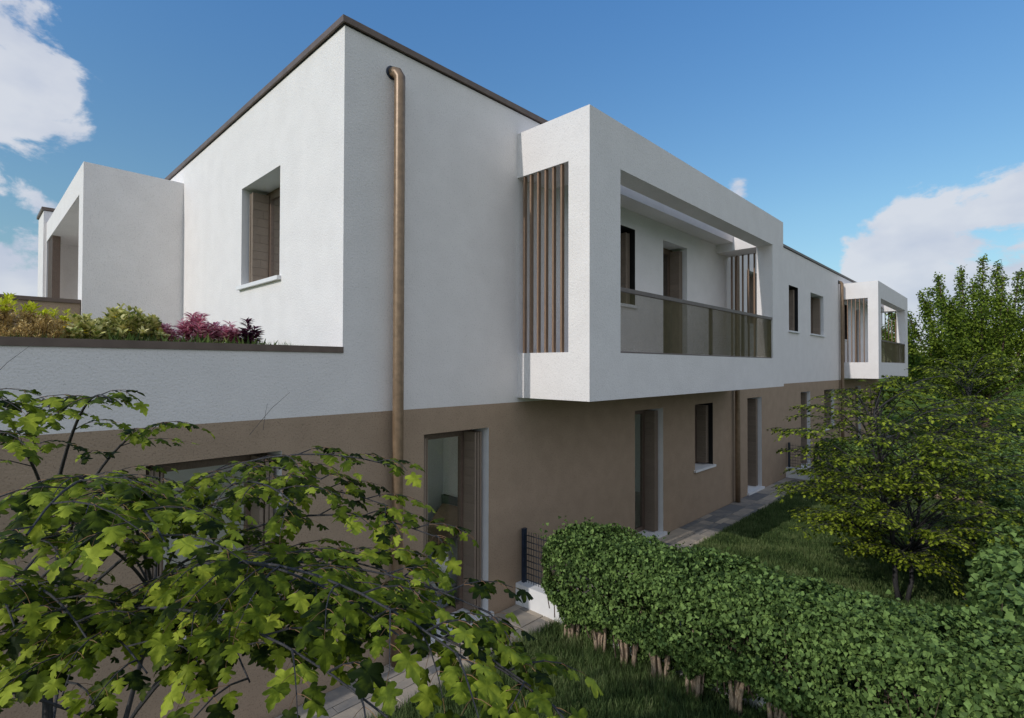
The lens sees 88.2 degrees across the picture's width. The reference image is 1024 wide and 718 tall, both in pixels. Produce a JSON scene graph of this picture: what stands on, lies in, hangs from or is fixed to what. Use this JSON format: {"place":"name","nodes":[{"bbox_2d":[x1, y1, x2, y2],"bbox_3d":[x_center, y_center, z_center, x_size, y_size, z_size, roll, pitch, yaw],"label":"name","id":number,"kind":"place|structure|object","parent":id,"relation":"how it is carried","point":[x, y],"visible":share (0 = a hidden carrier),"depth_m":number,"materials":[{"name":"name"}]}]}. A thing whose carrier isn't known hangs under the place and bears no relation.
{"place":"outdoors","nodes":[
{"label":"outdoors","id":0,"kind":"place"},
{"bbox_2d":[427,494,457,610],"bbox_3d":[-1.259,2.707,7.420,1.720,0.958,2.175,-1,-1,44],"label":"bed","id":1,"kind":"object","parent":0,"point":[448,499],"visible":0.05,"depth_m":7.11,"materials":[{"name":"fabric"}]},
{"bbox_2d":[428,527,456,544],"bbox_3d":[-1.181,2.629,7.849,0.600,0.140,0.520,0,-1,32],"label":"pillow","id":2,"kind":"object","parent":1,"relation":"on","point":[436,531],"visible":0.39,"depth_m":7.75,"materials":[{"name":"brown fabric"}]},
{"bbox_2d":[428,503,457,533],"bbox_3d":[-1.012,2.510,8.271,0.660,0.480,0.150,-1,-42,44],"label":"pillow","id":3,"kind":"object","parent":1,"relation":"on","point":[448,513],"visible":0.55,"depth_m":8.24,"materials":[{"name":"brown fabric"}]},
{"bbox_2d":[0,0,1023,370],"label":"sky","id":4,"kind":"structure","parent":0,"point":[885,138],"materials":[{"name":"blue"}]},
{"bbox_2d":[355,615,772,717],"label":"lawn grass","id":5,"kind":"structure","parent":0,"point":[593,662],"depth_m":4.96,"materials":[{"name":"green plant"}]},
{"bbox_2d":[275,434,890,717],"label":"path","id":6,"kind":"structure","parent":0,"point":[342,701],"depth_m":6.45,"materials":[{"name":"grey concrete"}]},
{"bbox_2d":[410,426,1002,717],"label":"lawn soil","id":7,"kind":"structure","parent":0,"point":[922,433],"depth_m":7.13,"materials":[{"name":"brown soil"}]},
{"bbox_2d":[0,342,602,717],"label":"maple tree","id":8,"kind":"object","parent":7,"relation":"on","point":[196,597],"visible":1,"depth_m":1.30,"materials":[{"name":"green plant"}]},
{"bbox_2d":[516,527,1019,717],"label":"garden fence","id":9,"kind":"object","parent":7,"relation":"on","point":[538,603],"visible":0.14,"depth_m":6.63,"materials":[{"name":"white paint"}]},
{"bbox_2d":[534,516,1023,717],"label":"ivy hedge","id":10,"kind":"object","parent":7,"relation":"on","point":[910,634],"visible":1,"depth_m":4.25,"materials":[{"name":"green plant"}]},
{"bbox_2d":[786,442,987,501],"bbox_3d":[9.453,2.830,13.242,4.748,1.008,0.200,-1,-1,44],"label":"garden fence","id":11,"kind":"object","parent":7,"relation":"on","point":[795,475],"visible":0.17,"depth_m":14.64,"materials":[{"name":"grey metal"}]},
{"bbox_2d":[767,375,1023,606],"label":"maple tree","id":12,"kind":"object","parent":7,"relation":"on","point":[883,509],"visible":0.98,"depth_m":6.58,"materials":[{"name":"green plant"}]},
{"bbox_2d":[837,434,994,482],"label":"lawn grass","id":13,"kind":"structure","parent":7,"relation":"on","point":[900,440],"depth_m":21.27,"materials":[{"name":"green plant"}]},
{"bbox_2d":[812,436,1023,504],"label":"ivy hedge","id":14,"kind":"object","parent":7,"relation":"on","point":[852,446],"visible":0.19,"depth_m":12.85,"materials":[{"name":"green plant"}]},
{"bbox_2d":[880,353,1023,461],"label":"maple tree","id":15,"kind":"object","parent":7,"relation":"on","point":[967,384],"visible":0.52,"depth_m":14.78,"materials":[{"name":"green plant"}]},
{"bbox_2d":[948,447,1023,715],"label":"ivy hedge","id":16,"kind":"object","parent":7,"relation":"on","point":[996,564],"visible":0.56,"depth_m":4.94,"materials":[{"name":"green plant"}]},
{"bbox_2d":[998,411,1023,473],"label":"ivy hedge","id":17,"kind":"object","parent":7,"relation":"on","point":[1020,440],"visible":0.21,"depth_m":14.08,"materials":[{"name":"green plant"}]},
{"bbox_2d":[603,479,997,714],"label":"lawn grass","id":18,"kind":"structure","parent":0,"point":[763,525],"depth_m":8.71,"materials":[{"name":"green plant"}]},
{"bbox_2d":[810,371,1023,461],"bbox_3d":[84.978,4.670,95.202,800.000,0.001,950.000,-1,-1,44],"label":"ground","id":19,"kind":"structure","parent":0,"point":[999,417],"depth_m":43.62,"materials":[{"name":"green plant"}]},
{"bbox_2d":[0,14,907,717],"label":"apartment building","id":20,"kind":"structure","parent":19,"relation":"on","point":[502,320],"depth_m":6.57,"materials":[{"name":"paint"}]},
{"bbox_2d":[0,292,61,336],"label":"conifer shrub","id":21,"kind":"object","parent":20,"relation":"on","point":[6,320],"visible":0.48,"depth_m":4.15,"materials":[{"name":"green plant"}]},
{"bbox_2d":[0,318,84,337],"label":"conifer shrub","id":22,"kind":"object","parent":20,"relation":"on","point":[31,330],"visible":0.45,"depth_m":3.89,"materials":[{"name":"plant"}]},
{"bbox_2d":[31,307,83,336],"bbox_3d":[-3.848,-0.242,4.451,0.418,0.412,0.514,-1,-1,44],"label":"conifer shrub","id":23,"kind":"object","parent":20,"relation":"on","point":[65,318],"visible":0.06,"depth_m":4.42,"materials":[{"name":"green plant"}]},
{"bbox_2d":[54,313,118,339],"bbox_3d":[-3.346,-0.202,4.168,0.385,0.328,0.450,-1,-1,44],"label":"variegated shrub","id":24,"kind":"object","parent":20,"relation":"on","point":[85,323],"visible":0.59,"depth_m":4.11,"materials":[{"name":"green plant"}]},
{"bbox_2d":[96,303,170,340],"bbox_3d":[-3.195,-0.248,4.418,0.453,0.438,0.562,-1,-1,44],"label":"variegated shrub","id":25,"kind":"object","parent":20,"relation":"on","point":[124,322],"visible":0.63,"depth_m":4.36,"materials":[{"name":"green plant"}]},
{"bbox_2d":[2,332,291,344],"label":"bed grass","id":26,"kind":"structure","parent":20,"relation":"on","point":[146,339],"depth_m":4.29,"materials":[{"name":"green plant"}]},
{"bbox_2d":[149,323,180,341],"bbox_3d":[-3.063,-0.170,4.632,0.328,0.307,0.396,0,-1,23],"label":"spurge plant","id":27,"kind":"object","parent":20,"relation":"on","point":[166,328],"visible":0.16,"depth_m":4.63,"materials":[{"name":"pink plant"}]},
{"bbox_2d":[108,330,276,344],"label":"grass","id":28,"kind":"structure","parent":20,"relation":"on","point":[197,337],"depth_m":4.45,"materials":[{"name":"green plant"}]},
{"bbox_2d":[172,311,216,341],"bbox_3d":[-2.859,-0.225,4.774,0.304,0.418,0.385,-1,-1,44],"label":"spurge plant","id":29,"kind":"object","parent":20,"relation":"on","point":[198,325],"visible":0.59,"depth_m":4.73,"materials":[{"name":"pink plant"}]},
{"bbox_2d":[146,451,281,638],"bbox_3d":[-2.544,1.512,4.474,0.470,1.395,1.120,-1,-1,44],"label":"window","id":30,"kind":"structure","parent":20,"relation":"in","point":[224,460],"depth_m":4.64,"materials":[{"name":"brown wood"}]},
{"bbox_2d":[203,320,243,343],"bbox_3d":[-2.690,-0.189,4.911,0.334,0.350,0.440,-1,-1,44],"label":"spurge plant","id":31,"kind":"object","parent":20,"relation":"on","point":[223,331],"visible":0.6,"depth_m":4.88,"materials":[{"name":"pink plant"}]},
{"bbox_2d":[237,317,264,343],"bbox_3d":[-2.518,-0.207,5.053,0.318,0.379,0.324,0,-1,4],"label":"spurge plant","id":32,"kind":"object","parent":20,"relation":"on","point":[254,334],"visible":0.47,"depth_m":5.02,"materials":[{"name":"purple plant"}]},
{"bbox_2d":[236,166,280,290],"bbox_3d":[-3.043,-1.598,6.773,1.330,1.355,0.470,-1,-1,44],"label":"window","id":33,"kind":"structure","parent":20,"relation":"in","point":[268,184],"depth_m":7.09,"materials":[{"name":"brown wood"}]},
{"bbox_2d":[423,427,493,645],"bbox_3d":[-0.765,2.014,6.315,0.475,2.340,1.090,-1,-1,44],"label":"door","id":34,"kind":"structure","parent":20,"relation":"in","point":[485,431],"depth_m":6.60,"materials":[{"name":"brown wood"}]},
{"bbox_2d":[620,225,638,308],"bbox_3d":[1.643,-1.548,8.863,0.470,1.355,1.080,-1,-1,44],"label":"window","id":35,"kind":"structure","parent":20,"relation":"in","point":[623,229],"depth_m":9.12,"materials":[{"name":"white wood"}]},
{"bbox_2d":[635,408,666,541],"bbox_3d":[2.312,2.065,9.515,0.475,2.340,1.090,-1,-1,44],"label":"door","id":36,"kind":"structure","parent":20,"relation":"in","point":[641,528],"depth_m":9.80,"materials":[{"name":"brown wood"}]},
{"bbox_2d":[663,240,686,353],"bbox_3d":[3.009,-0.978,10.273,0.475,2.450,1.080,-1,-1,44],"label":"door","id":37,"kind":"structure","parent":20,"relation":"in","point":[668,247],"depth_m":10.54,"materials":[{"name":"white wood"}]},
{"bbox_2d":[694,403,715,472],"bbox_3d":[3.871,1.614,11.145,0.470,1.365,0.970,-1,-1,44],"label":"window","id":38,"kind":"structure","parent":20,"relation":"in","point":[699,466],"depth_m":11.36,"materials":[{"name":"white wood"}]},
{"bbox_2d":[747,270,756,325],"bbox_3d":[5.875,-1.482,13.263,0.470,1.345,1.010,-1,-1,44],"label":"window","id":39,"kind":"structure","parent":20,"relation":"in","point":[751,273],"depth_m":13.53,"materials":[{"name":"white wood"}]},
{"bbox_2d":[747,397,764,495],"bbox_3d":[5.888,2.125,13.234,0.475,2.340,1.070,-1,-1,44],"label":"door","id":40,"kind":"structure","parent":20,"relation":"in","point":[751,489],"depth_m":13.48,"materials":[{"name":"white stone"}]},
{"bbox_2d":[788,285,800,333],"bbox_3d":[8.086,-1.441,15.562,0.470,1.355,0.970,-1,-1,44],"label":"window","id":41,"kind":"structure","parent":20,"relation":"in","point":[795,289],"depth_m":15.78,"materials":[{"name":"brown wood"}]},
{"bbox_2d":[801,391,810,468],"bbox_3d":[8.876,2.175,16.340,0.475,2.340,1.090,-1,-1,44],"label":"door","id":42,"kind":"structure","parent":20,"relation":"in","point":[808,392],"depth_m":16.61,"materials":[{"name":"white wood"}]},
{"bbox_2d":[810,293,825,336],"bbox_3d":[9.822,-1.422,17.368,0.470,1.355,1.620,-1,-1,44],"label":"window","id":43,"kind":"structure","parent":20,"relation":"in","point":[813,296],"depth_m":17.83,"materials":[{"name":"white wood"}]},
{"bbox_2d":[824,389,833,430],"bbox_3d":[10.816,1.730,18.367,0.470,1.365,1.430,-1,-1,44],"label":"window","id":44,"kind":"structure","parent":20,"relation":"in","point":[832,399],"depth_m":18.76,"materials":[{"name":"white wood"}]},
{"bbox_2d":[845,305,849,340],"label":"window","id":45,"kind":"structure","parent":20,"relation":"in","point":[845,305],"depth_m":20.32,"materials":[{"name":"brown wood"}]},
{"bbox_2d":[856,309,858,361],"bbox_3d":[13.908,-0.801,21.607,0.475,2.460,1.090,-1,-1,44],"label":"door","id":46,"kind":"structure","parent":20,"relation":"in","point":[857,310],"depth_m":21.88,"materials":[{"name":"white wood"}]},
{"bbox_2d":[855,385,860,438],"bbox_3d":[13.918,2.259,21.584,0.475,2.340,1.100,-1,-1,44],"label":"door","id":47,"kind":"structure","parent":20,"relation":"in","point":[859,387],"depth_m":21.85,"materials":[{"name":"white wood"}]},
{"bbox_2d":[881,254,1023,427],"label":"tall tree","id":48,"kind":"object","parent":19,"relation":"on","point":[1003,336],"visible":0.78,"depth_m":26.14,"materials":[{"name":"green plant"}]}
]}

